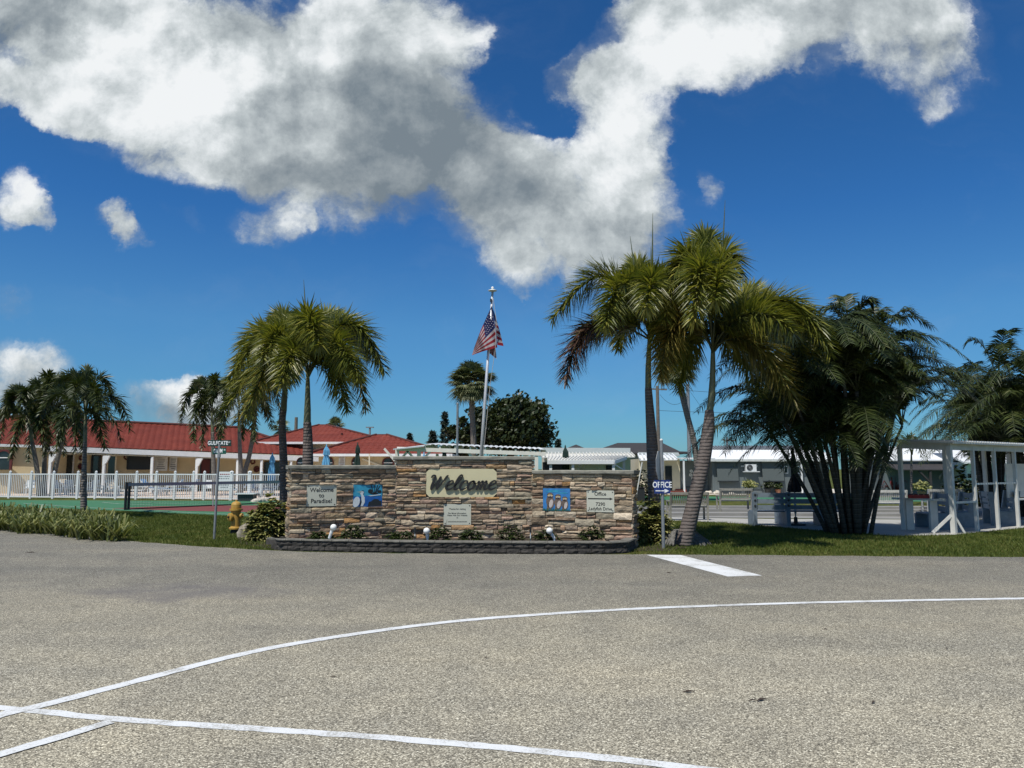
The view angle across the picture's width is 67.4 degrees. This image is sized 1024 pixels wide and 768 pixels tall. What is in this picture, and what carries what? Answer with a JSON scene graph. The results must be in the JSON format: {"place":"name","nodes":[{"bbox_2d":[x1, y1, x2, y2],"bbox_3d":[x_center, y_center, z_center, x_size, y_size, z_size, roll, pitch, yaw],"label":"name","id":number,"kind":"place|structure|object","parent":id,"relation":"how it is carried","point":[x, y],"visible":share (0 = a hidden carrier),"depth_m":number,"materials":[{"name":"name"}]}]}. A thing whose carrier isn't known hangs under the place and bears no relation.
{"place":"outdoors","nodes":[
{"label":"outdoors","id":0,"kind":"place"},
{"bbox_2d":[0,508,24,530],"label":"border grass","id":1,"kind":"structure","parent":0,"point":[3,525],"depth_m":21.05,"materials":[{"name":"green plant"}]},
{"bbox_2d":[53,513,88,536],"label":"border grass","id":2,"kind":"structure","parent":0,"point":[69,523],"depth_m":19.05,"materials":[{"name":"green plant"}]},
{"bbox_2d":[66,515,105,539],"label":"border grass","id":3,"kind":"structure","parent":0,"point":[82,535],"depth_m":18.45,"materials":[{"name":"green plant"}]},
{"bbox_2d":[72,516,108,540],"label":"border grass","id":4,"kind":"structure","parent":0,"point":[92,536],"depth_m":18.21,"materials":[{"name":"green plant"}]},
{"bbox_2d":[79,514,146,541],"bbox_3d":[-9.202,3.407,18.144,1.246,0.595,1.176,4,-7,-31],"label":"border grass","id":5,"kind":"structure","parent":0,"point":[117,528],"depth_m":18.01,"materials":[{"name":"green plant"}]},
{"bbox_2d":[118,505,279,511],"bbox_3d":[-11.374,5.248,32.256,11.347,0.001,7.546,0,-6,0],"label":"court kitchen","id":6,"kind":"object","parent":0,"point":[245,508],"visible":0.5,"depth_m":32.63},
{"bbox_2d":[0,530,1023,767],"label":"road","id":7,"kind":"structure","parent":0,"point":[79,616],"depth_m":6.90,"materials":[{"name":"grey asphalt"}]},
{"bbox_2d":[0,720,113,756],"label":"road marking","id":8,"kind":"object","parent":7,"relation":"on","point":[50,739],"visible":1,"depth_m":4.83,"materials":[{"name":"paint"}]},
{"bbox_2d":[0,705,715,767],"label":"road marking","id":9,"kind":"object","parent":7,"relation":"on","point":[565,753],"visible":1,"depth_m":4.88,"materials":[{"name":"paint"}]},
{"bbox_2d":[0,597,1023,717],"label":"road marking","id":10,"kind":"object","parent":7,"relation":"on","point":[85,693],"visible":1,"depth_m":7.73,"materials":[{"name":"paint"}]},
{"bbox_2d":[649,555,761,575],"bbox_3d":[3.340,3.207,13.683,0.641,0.001,3.170,2,-6,-14],"label":"road marking","id":11,"kind":"object","parent":7,"relation":"on","point":[705,566],"visible":1,"depth_m":13.47,"materials":[{"name":"paint"}]},
{"bbox_2d":[0,469,1023,556],"bbox_3d":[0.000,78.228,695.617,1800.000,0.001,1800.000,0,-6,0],"label":"ground","id":12,"kind":"structure","parent":0,"point":[744,503],"depth_m":19.03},
{"bbox_2d":[0,378,54,495],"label":"palm","id":13,"kind":"object","parent":12,"relation":"on","point":[19,393],"visible":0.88,"depth_m":47.09,"materials":[{"name":"green plant"}]},
{"bbox_2d":[41,371,112,495],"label":"palm","id":14,"kind":"object","parent":12,"relation":"on","point":[58,456],"visible":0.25,"depth_m":46.53,"materials":[{"name":"green plant"}]},
{"bbox_2d":[0,500,279,515],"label":"court","id":15,"kind":"object","parent":12,"relation":"on","point":[102,505],"visible":0.22,"depth_m":36.34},
{"bbox_2d":[124,481,279,509],"bbox_3d":[-13.720,4.973,34.876,0.193,1.140,7.953,-4,-8,34],"label":"court net","id":16,"kind":"object","parent":15,"relation":"on","point":[128,485],"visible":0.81,"depth_m":33.90,"materials":[{"name":"black fabric"}]},
{"bbox_2d":[235,493,259,500],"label":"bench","id":17,"kind":"object","parent":15,"relation":"on","point":[243,496],"visible":0.84,"depth_m":40.26,"materials":[{"name":"plastic"}]},
{"bbox_2d":[0,490,279,499],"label":"pool deck","id":18,"kind":"structure","parent":12,"relation":"on","point":[164,494],"depth_m":50.36,"materials":[{"name":"concrete"}]},
{"bbox_2d":[23,368,82,495],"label":"palm","id":19,"kind":"object","parent":18,"relation":"on","point":[46,379],"visible":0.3,"depth_m":47.58,"materials":[{"name":"green plant"}]},
{"bbox_2d":[176,371,232,495],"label":"palm","id":20,"kind":"object","parent":18,"relation":"on","point":[212,382],"visible":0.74,"depth_m":48.95,"materials":[{"name":"green plant"}]},
{"bbox_2d":[203,377,272,492],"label":"palm","id":21,"kind":"object","parent":18,"relation":"on","point":[222,420],"visible":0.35,"depth_m":47.53,"materials":[{"name":"green plant"}]},
{"bbox_2d":[0,471,279,499],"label":"pool fence","id":22,"kind":"object","parent":12,"relation":"on","point":[136,480],"visible":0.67,"depth_m":42.66,"materials":[{"name":"white metal"}]},
{"bbox_2d":[218,472,229,489],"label":"pool notice","id":23,"kind":"object","parent":22,"relation":"attached to","point":[224,476],"visible":0.69,"depth_m":41.36,"materials":[{"name":"white paint"}]},
{"bbox_2d":[104,511,274,549],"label":"lawn grass","id":24,"kind":"structure","parent":12,"relation":"on","point":[184,524],"depth_m":20.86,"materials":[{"name":"green plant"}]},
{"bbox_2d":[208,440,230,538],"bbox_3d":[-7.105,2.574,18.534,0.574,2.436,0.186,-2,-7,20],"label":"street sign","id":25,"kind":"object","parent":12,"relation":"on","point":[219,451],"visible":1,"depth_m":18.59,"materials":[{"name":"metal"}]},
{"bbox_2d":[0,415,458,493],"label":"clubhouse","id":26,"kind":"structure","parent":12,"relation":"on","point":[154,447],"depth_m":56.96,"materials":[{"name":"red tile"}]},
{"bbox_2d":[0,449,12,469],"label":"window","id":27,"kind":"structure","parent":26,"relation":"in","point":[5,463],"depth_m":51.79,"materials":[{"name":"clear glass"}]},
{"bbox_2d":[65,454,74,491],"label":"sliding door","id":28,"kind":"structure","parent":26,"relation":"in","point":[70,459],"depth_m":55.32,"materials":[{"name":"glass"}]},
{"bbox_2d":[90,455,101,491],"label":"sliding door","id":29,"kind":"structure","parent":26,"relation":"in","point":[95,459],"depth_m":56.05,"materials":[{"name":"glass"}]},
{"bbox_2d":[105,455,116,491],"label":"sliding door","id":30,"kind":"structure","parent":26,"relation":"in","point":[112,462],"depth_m":56.47,"materials":[{"name":"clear glass"}]},
{"bbox_2d":[199,458,210,490],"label":"door","id":31,"kind":"structure","parent":26,"relation":"in","point":[205,465],"depth_m":58.92,"materials":[{"name":"wood"}]},
{"bbox_2d":[263,462,279,489],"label":"sliding door","id":32,"kind":"structure","parent":26,"relation":"in","point":[266,464],"depth_m":60.71,"materials":[{"name":"glass"}]},
{"bbox_2d":[227,500,243,533],"bbox_3d":[-7.228,3.494,20.146,0.408,0.900,0.401,-1,-6,12],"label":"fire hydrant","id":33,"kind":"object","parent":12,"relation":"on","point":[235,516],"visible":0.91,"depth_m":20.06,"materials":[{"name":"yellow metal"}]},
{"bbox_2d":[227,372,281,494],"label":"palm","id":34,"kind":"object","parent":12,"relation":"on","point":[248,457],"visible":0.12,"depth_m":49.58,"materials":[{"name":"green plant"}]},
{"bbox_2d":[238,538,270,547],"bbox_3d":[-5.542,3.730,18.435,1.946,0.001,4.372,2,-7,-19],"label":"mulch bed","id":35,"kind":"object","parent":12,"relation":"on","point":[257,543],"visible":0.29,"depth_m":17.20,"materials":[{"name":"brown soil"}]},
{"bbox_2d":[239,492,286,541],"bbox_3d":[-5.808,3.188,18.386,1.441,1.180,1.440,0,-6,0],"label":"variegated shrub","id":36,"kind":"object","parent":35,"relation":"on","point":[257,528],"visible":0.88,"depth_m":18.10,"materials":[{"name":"green plant"}]},
{"bbox_2d":[218,301,316,522],"bbox_3d":[-6.343,0.682,20.731,3.082,6.621,5.026,3,-7,-22],"label":"foxtail palm","id":37,"kind":"object","parent":35,"relation":"on","point":[259,337],"visible":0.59,"depth_m":19.97,"materials":[{"name":"green plant"}]},
{"bbox_2d":[262,287,392,464],"bbox_3d":[-4.871,0.601,19.560,3.250,6.552,5.624,2,-7,-19],"label":"foxtail palm","id":38,"kind":"object","parent":35,"relation":"on","point":[321,334],"visible":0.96,"depth_m":18.35,"materials":[{"name":"green plant"}]},
{"bbox_2d":[436,411,449,445],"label":"conifer","id":39,"kind":"object","parent":12,"relation":"on","point":[444,423],"visible":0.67,"depth_m":94.82,"materials":[{"name":"green plant"}]},
{"bbox_2d":[266,537,636,553],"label":"planter wall","id":40,"kind":"structure","parent":12,"relation":"on","point":[625,545],"depth_m":15.47,"materials":[{"name":"grey stone"}]},
{"bbox_2d":[380,538,601,540],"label":"planting soil","id":41,"kind":"structure","parent":40,"relation":"in","point":[492,539],"depth_m":16.75,"materials":[{"name":"brown soil"}]},
{"bbox_2d":[337,524,369,538],"bbox_3d":[-3.363,3.154,16.273,0.773,0.380,0.496,0,-6,0],"label":"bedding plant","id":42,"kind":"object","parent":41,"relation":"on","point":[359,535],"visible":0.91,"depth_m":16.21,"materials":[{"name":"green plant"}]},
{"bbox_2d":[381,529,415,539],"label":"bedding plant","id":43,"kind":"object","parent":41,"relation":"on","point":[394,536],"visible":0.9,"depth_m":16.02,"materials":[{"name":"green plant"}]},
{"bbox_2d":[423,520,454,539],"bbox_3d":[-1.565,3.095,16.262,0.736,0.496,0.501,0,-6,0],"label":"bedding plant","id":44,"kind":"object","parent":41,"relation":"on","point":[437,535],"visible":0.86,"depth_m":16.22,"materials":[{"name":"green plant"}]},
{"bbox_2d":[456,527,484,539],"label":"bedding plant","id":45,"kind":"object","parent":41,"relation":"on","point":[472,535],"visible":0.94,"depth_m":16.03,"materials":[{"name":"green plant"}]},
{"bbox_2d":[495,518,527,540],"bbox_3d":[-0.022,3.091,16.250,0.771,0.505,0.521,0,-6,0],"label":"bedding plant","id":46,"kind":"object","parent":41,"relation":"on","point":[511,535],"visible":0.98,"depth_m":16.21,"materials":[{"name":"green plant"}]},
{"bbox_2d":[527,519,562,540],"bbox_3d":[0.697,3.085,16.117,0.780,0.482,0.493,0,-6,0],"label":"bedding plant","id":47,"kind":"object","parent":41,"relation":"on","point":[540,536],"visible":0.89,"depth_m":16.06,"materials":[{"name":"green plant"}]},
{"bbox_2d":[575,525,605,540],"bbox_3d":[1.670,3.156,16.247,0.710,0.371,0.467,0,-6,0],"label":"bedding plant","id":48,"kind":"object","parent":41,"relation":"on","point":[590,533],"visible":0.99,"depth_m":16.21,"materials":[{"name":"green plant"}]},
{"bbox_2d":[456,403,458,455],"bbox_3d":[-2.132,2.849,29.868,0.088,4.268,0.090,3,-7,-22],"label":"metal pole","id":49,"kind":"object","parent":12,"relation":"on","point":[457,419],"visible":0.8,"depth_m":29.98,"materials":[{"name":"metal"}]},
{"bbox_2d":[443,414,477,455],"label":"broadleaf tree","id":50,"kind":"object","parent":12,"relation":"on","point":[464,434],"visible":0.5,"depth_m":59.47,"materials":[{"name":"green plant"}]},
{"bbox_2d":[285,456,638,545],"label":"stone sign wall","id":51,"kind":"structure","parent":12,"relation":"on","point":[409,504],"depth_m":17.03,"materials":[{"name":"stone"}]},
{"bbox_2d":[306,484,336,505],"bbox_3d":[-4.118,2.407,16.613,0.630,0.468,0.028,2,-7,-21],"label":"paradise sign","id":52,"kind":"object","parent":51,"relation":"attached to","point":[321,495],"visible":1,"depth_m":16.60,"materials":[{"name":"plastic"}]},
{"bbox_2d":[353,485,381,506],"bbox_3d":[-3.190,2.470,16.970,0.646,0.486,0.034,2,-7,-21],"label":"heron painting","id":53,"kind":"object","parent":51,"relation":"attached to","point":[367,495],"visible":1,"depth_m":16.96},
{"bbox_2d":[444,504,470,524],"bbox_3d":[-1.221,2.915,17.166,0.612,0.460,0.028,0,-6,0],"label":"info plaque","id":54,"kind":"object","parent":51,"relation":"attached to","point":[457,514],"visible":1,"depth_m":17.16,"materials":[{"name":"plastic"}]},
{"bbox_2d":[426,469,496,496],"bbox_3d":[-1.134,2.218,17.223,1.580,0.628,0.067,0,-6,0],"label":"welcome sign","id":55,"kind":"object","parent":51,"relation":"attached to","point":[461,482],"visible":1,"depth_m":17.22,"materials":[{"name":"plastic"}]},
{"bbox_2d":[543,488,569,511],"bbox_3d":[0.984,2.562,16.974,0.630,0.502,0.037,-2,-7,21],"label":"owl painting","id":56,"kind":"object","parent":51,"relation":"on","point":[556,499],"visible":1,"depth_m":16.97,"materials":[{"name":"blue paint"}]},
{"bbox_2d":[587,490,614,511],"bbox_3d":[1.913,2.535,16.611,0.614,0.464,0.028,-2,-7,21],"label":"office direction board","id":57,"kind":"object","parent":51,"relation":"attached to","point":[600,500],"visible":1,"depth_m":16.60,"materials":[{"name":"plastic"}]},
{"bbox_2d":[384,443,546,469],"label":"picnic pavilion","id":58,"kind":"structure","parent":12,"relation":"on","point":[430,448],"depth_m":33.04,"materials":[{"name":"white metal"}]},
{"bbox_2d":[444,359,499,455],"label":"fan palm","id":59,"kind":"object","parent":12,"relation":"on","point":[467,374],"visible":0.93,"depth_m":51.67,"materials":[{"name":"green plant"}]},
{"bbox_2d":[479,287,496,455],"bbox_3d":[-0.754,0.650,22.061,0.632,7.038,0.260,0,-6,0],"label":"flagpole","id":60,"kind":"object","parent":12,"relation":"on","point":[492,290],"visible":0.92,"depth_m":22.07,"materials":[{"name":"metal"}]},
{"bbox_2d":[472,306,502,358],"bbox_3d":[-0.688,-1.508,22.239,0.934,1.569,0.280,1,-6,-13],"label":"flag","id":61,"kind":"object","parent":60,"relation":"attached to","point":[485,341],"visible":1,"depth_m":22.22,"materials":[{"name":"multicoloured fabric"}]},
{"bbox_2d":[464,389,559,455],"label":"broadleaf tree","id":62,"kind":"object","parent":12,"relation":"on","point":[518,420],"visible":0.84,"depth_m":59.64,"materials":[{"name":"green plant"}]},
{"bbox_2d":[540,448,634,469],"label":"mobile home","id":63,"kind":"object","parent":12,"relation":"on","point":[596,459],"visible":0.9,"depth_m":45.80,"materials":[{"name":"paint"}]},
{"bbox_2d":[543,218,694,540],"bbox_3d":[2.784,-0.250,18.317,3.516,7.905,5.073,-3,-7,25],"label":"foxtail palm","id":64,"kind":"object","parent":12,"relation":"on","point":[634,283],"visible":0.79,"depth_m":17.93,"materials":[{"name":"green plant"}]},
{"bbox_2d":[633,542,682,550],"bbox_3d":[3.196,3.556,16.853,1.257,0.001,2.183,-1,-6,7],"label":"mulch bed","id":65,"kind":"object","parent":12,"relation":"on","point":[653,547],"visible":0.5,"depth_m":16.54,"materials":[{"name":"brown soil"}]},
{"bbox_2d":[637,497,674,543],"bbox_3d":[3.119,3.155,17.766,1.384,1.124,1.300,0,-6,0],"label":"variegated shrub","id":66,"kind":"object","parent":65,"relation":"on","point":[645,516],"visible":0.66,"depth_m":17.50,"materials":[{"name":"green plant"}]},
{"bbox_2d":[653,439,671,548],"bbox_3d":[3.179,2.372,16.499,0.493,2.392,0.365,4,-7,-29],"label":"sign post","id":67,"kind":"object","parent":65,"relation":"on","point":[661,486],"visible":0.98,"depth_m":16.45,"materials":[{"name":"metal"}]},
{"bbox_2d":[652,386,666,450],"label":"utility pole","id":68,"kind":"object","parent":12,"relation":"on","point":[657,389],"visible":0.52,"depth_m":61.99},
{"bbox_2d":[651,354,702,467],"bbox_3d":[8.677,2.022,40.029,2.879,8.156,2.888,0,-6,0],"label":"fan palm","id":69,"kind":"object","parent":12,"relation":"on","point":[687,416],"visible":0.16,"depth_m":39.90,"materials":[{"name":"green plant"}]},
{"bbox_2d":[686,385,691,460],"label":"utility pole","id":70,"kind":"object","parent":12,"relation":"on","point":[688,435],"visible":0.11,"depth_m":65.80,"materials":[{"name":"wood"}]},
{"bbox_2d":[642,207,841,546],"bbox_3d":[5.228,-0.319,17.174,4.844,7.947,4.899,0,-6,0],"label":"foxtail palm","id":71,"kind":"object","parent":12,"relation":"on","point":[707,268],"visible":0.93,"depth_m":16.91,"materials":[{"name":"green plant"}]},
{"bbox_2d":[646,496,930,500],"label":"turf strip","id":72,"kind":"object","parent":12,"relation":"on","point":[668,498],"depth_m":43.60,"materials":[{"name":"green plant"}]},
{"bbox_2d":[636,468,668,499],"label":"hedge bush","id":73,"kind":"object","parent":72,"relation":"on","point":[645,485],"visible":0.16,"depth_m":41.49,"materials":[{"name":"green plant"}]},
{"bbox_2d":[629,520,1023,556],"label":"lawn grass","id":74,"kind":"structure","parent":12,"relation":"on","point":[783,542],"depth_m":17.36,"materials":[{"name":"green plant"}]},
{"bbox_2d":[637,505,1023,518],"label":"shuffleboard lane","id":75,"kind":"structure","parent":12,"relation":"on","point":[899,517],"depth_m":27.19,"materials":[{"name":"concrete"}]},
{"bbox_2d":[716,488,752,511],"bbox_3d":[8.799,4.589,30.401,1.310,0.928,0.619,0,-6,-1],"label":"slatted bench","id":76,"kind":"object","parent":75,"relation":"on","point":[735,490],"visible":0.95,"depth_m":30.18,"materials":[{"name":"white wood"}]},
{"bbox_2d":[637,513,899,515],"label":"kerb","id":77,"kind":"structure","parent":75,"relation":"on","point":[772,514],"depth_m":27.46,"materials":[{"name":"concrete"}]},
{"bbox_2d":[637,509,926,511],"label":"kerb","id":78,"kind":"structure","parent":75,"relation":"on","point":[717,510],"depth_m":30.14,"materials":[{"name":"concrete"}]},
{"bbox_2d":[637,506,926,508],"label":"kerb","id":79,"kind":"structure","parent":75,"relation":"on","point":[730,507],"depth_m":32.52,"materials":[{"name":"concrete"}]},
{"bbox_2d":[871,490,907,511],"bbox_3d":[13.618,4.320,27.954,1.310,0.928,0.619,0,-6,2],"label":"slatted bench","id":80,"kind":"object","parent":75,"relation":"on","point":[888,493],"visible":0.45,"depth_m":27.73,"materials":[{"name":"white wood"}]},
{"bbox_2d":[921,489,962,511],"bbox_3d":[16.313,4.449,29.125,1.310,0.928,0.619,0,-6,2],"label":"slatted bench","id":81,"kind":"object","parent":75,"relation":"on","point":[939,491],"visible":0.3,"depth_m":28.90,"materials":[{"name":"white wood"}]},
{"bbox_2d":[683,292,999,534],"bbox_3d":[8.305,0.697,20.495,7.928,6.597,6.617,0,-6,0],"label":"clumping palm","id":82,"kind":"object","parent":12,"relation":"on","point":[865,387],"visible":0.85,"depth_m":19.62,"materials":[{"name":"plant"}]},
{"bbox_2d":[848,446,959,496],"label":"trailer home","id":83,"kind":"object","parent":12,"relation":"on","point":[930,472],"visible":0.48,"depth_m":47.65,"materials":[{"name":"grey plastic"}]},
{"bbox_2d":[891,431,930,493],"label":"palm","id":84,"kind":"object","parent":12,"relation":"on","point":[909,436],"visible":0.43,"depth_m":35.74,"materials":[{"name":"green plant"}]},
{"bbox_2d":[941,463,980,506],"bbox_3d":[20.427,4.591,34.761,2.412,2.005,1.922,0,-6,0],"label":"garden bush","id":85,"kind":"object","parent":12,"relation":"on","point":[964,480],"visible":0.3,"depth_m":34.52,"materials":[{"name":"green plant"}]},
{"bbox_2d":[902,359,1021,507],"bbox_3d":[18.289,2.006,29.319,5.590,5.955,7.927,-4,-8,35],"label":"clumping palm","id":86,"kind":"object","parent":12,"relation":"on","point":[1000,463],"visible":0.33,"depth_m":28.92,"materials":[{"name":"plant"}]},
{"bbox_2d":[916,328,1023,516],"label":"clumping palm","id":87,"kind":"object","parent":12,"relation":"on","point":[1015,391],"visible":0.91,"depth_m":26.34,"materials":[{"name":"plant"}]},
{"bbox_2d":[936,450,1006,488],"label":"white house","id":88,"kind":"structure","parent":12,"relation":"on","point":[967,467],"depth_m":46.24,"materials":[{"name":"paint"}]},
{"bbox_2d":[0,0,1023,468],"label":"sky","id":89,"kind":"structure","parent":0,"point":[173,173],"materials":[{"name":"blue"}]},
{"bbox_2d":[604,443,686,459],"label":"dark roofed house","id":90,"kind":"structure","parent":0,"point":[635,448],"depth_m":74.94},
{"bbox_2d":[672,517,1023,535],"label":"path","id":91,"kind":"structure","parent":0,"point":[892,527],"depth_m":22.56,"materials":[{"name":"concrete"}]},
{"bbox_2d":[666,492,708,519],"bbox_3d":[5.842,4.056,25.557,1.310,0.928,0.619,0,-6,-2],"label":"slatted bench","id":92,"kind":"object","parent":91,"relation":"on","point":[672,504],"visible":0.71,"depth_m":25.34,"materials":[{"name":"white wood"}]},
{"bbox_2d":[748,492,842,525],"bbox_3d":[8.711,3.744,23.062,3.060,1.000,0.690,0,-6,2],"label":"plastic bench","id":93,"kind":"object","parent":91,"relation":"on","point":[786,509],"visible":0.57,"depth_m":22.83,"materials":[{"name":"grey plastic"}]},
{"bbox_2d":[787,451,805,525],"bbox_3d":[8.531,3.080,23.202,0.560,2.350,0.546,0,-6,0],"label":"closed umbrella","id":94,"kind":"object","parent":91,"relation":"on","point":[794,485],"visible":0.61,"depth_m":23.09,"materials":[{"name":"fabric"}]},
{"bbox_2d":[892,497,945,531],"bbox_3d":[11.216,3.596,21.172,0.223,0.880,1.661,4,-7,-31],"label":"shelf table","id":95,"kind":"object","parent":91,"relation":"on","point":[932,512],"visible":0.95,"depth_m":20.94,"materials":[{"name":"paint"}]},
{"bbox_2d":[914,492,949,529],"bbox_3d":[12.110,3.631,22.030,0.690,1.000,1.100,-1,-6,7],"label":"plastic bench","id":96,"kind":"object","parent":91,"relation":"on","point":[921,518],"visible":0.44,"depth_m":22.14,"materials":[{"name":"blue plastic"}]},
{"bbox_2d":[940,492,974,527],"bbox_3d":[13.222,3.710,22.755,0.690,1.000,1.100,-1,-6,13],"label":"plastic bench","id":97,"kind":"object","parent":91,"relation":"on","point":[965,519],"visible":0.55,"depth_m":22.22,"materials":[{"name":"blue plastic"}]},
{"bbox_2d":[892,439,1023,533],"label":"shelter","id":98,"kind":"object","parent":91,"relation":"on","point":[1014,476],"visible":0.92,"depth_m":21.48,"materials":[{"name":"paint"}]},
{"bbox_2d":[978,491,1015,525],"bbox_3d":[14.798,3.786,23.446,0.690,1.000,1.100,-2,-7,19],"label":"plastic bench","id":99,"kind":"object","parent":91,"relation":"on","point":[1007,517],"visible":0.97,"depth_m":23.03,"materials":[{"name":"blue plastic"}]},
{"bbox_2d":[1000,490,1019,514],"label":"plastic bench","id":100,"kind":"object","parent":91,"relation":"on","point":[1005,504],"visible":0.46,"depth_m":24.55,"materials":[{"name":"blue plastic"}]},
{"bbox_2d":[913,480,931,494],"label":"potted plant","id":101,"kind":"object","parent":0,"point":[923,487],"visible":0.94,"depth_m":43.53,"materials":[{"name":"green plant"}]},
{"label":"gravel yard","id":102,"kind":"structure","parent":0,"visible":0},
{"bbox_2d":[631,452,679,491],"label":"mobile home","id":103,"kind":"object","parent":102,"relation":"on","point":[671,467],"visible":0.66,"depth_m":52.67,"materials":[{"name":"white metal"}]},
{"bbox_2d":[678,445,831,493],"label":"trailer home","id":104,"kind":"object","parent":102,"relation":"on","point":[764,460],"visible":0.52,"depth_m":51.62,"materials":[{"name":"grey plastic"}]},
{"label":"mulch bed","id":105,"kind":"structure","parent":0,"visible":0},
{"bbox_2d":[8,510,57,533],"bbox_3d":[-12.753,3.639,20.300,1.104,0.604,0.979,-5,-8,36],"label":"border grass","id":106,"kind":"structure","parent":105,"relation":"on","point":[22,528],"depth_m":20.12,"materials":[{"name":"green plant"}]},
{"bbox_2d":[30,511,79,535],"bbox_3d":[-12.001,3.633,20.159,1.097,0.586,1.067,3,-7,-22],"label":"border grass","id":107,"kind":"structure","parent":105,"relation":"on","point":[45,530],"depth_m":20.02,"materials":[{"name":"green plant"}]},
{"bbox_2d":[35,363,134,510],"bbox_3d":[-15.175,1.862,27.479,5.139,5.722,2.718,-6,-8,42],"label":"palm","id":108,"kind":"object","parent":105,"relation":"on","point":[84,385],"visible":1,"depth_m":27.23,"materials":[{"name":"green plant"}]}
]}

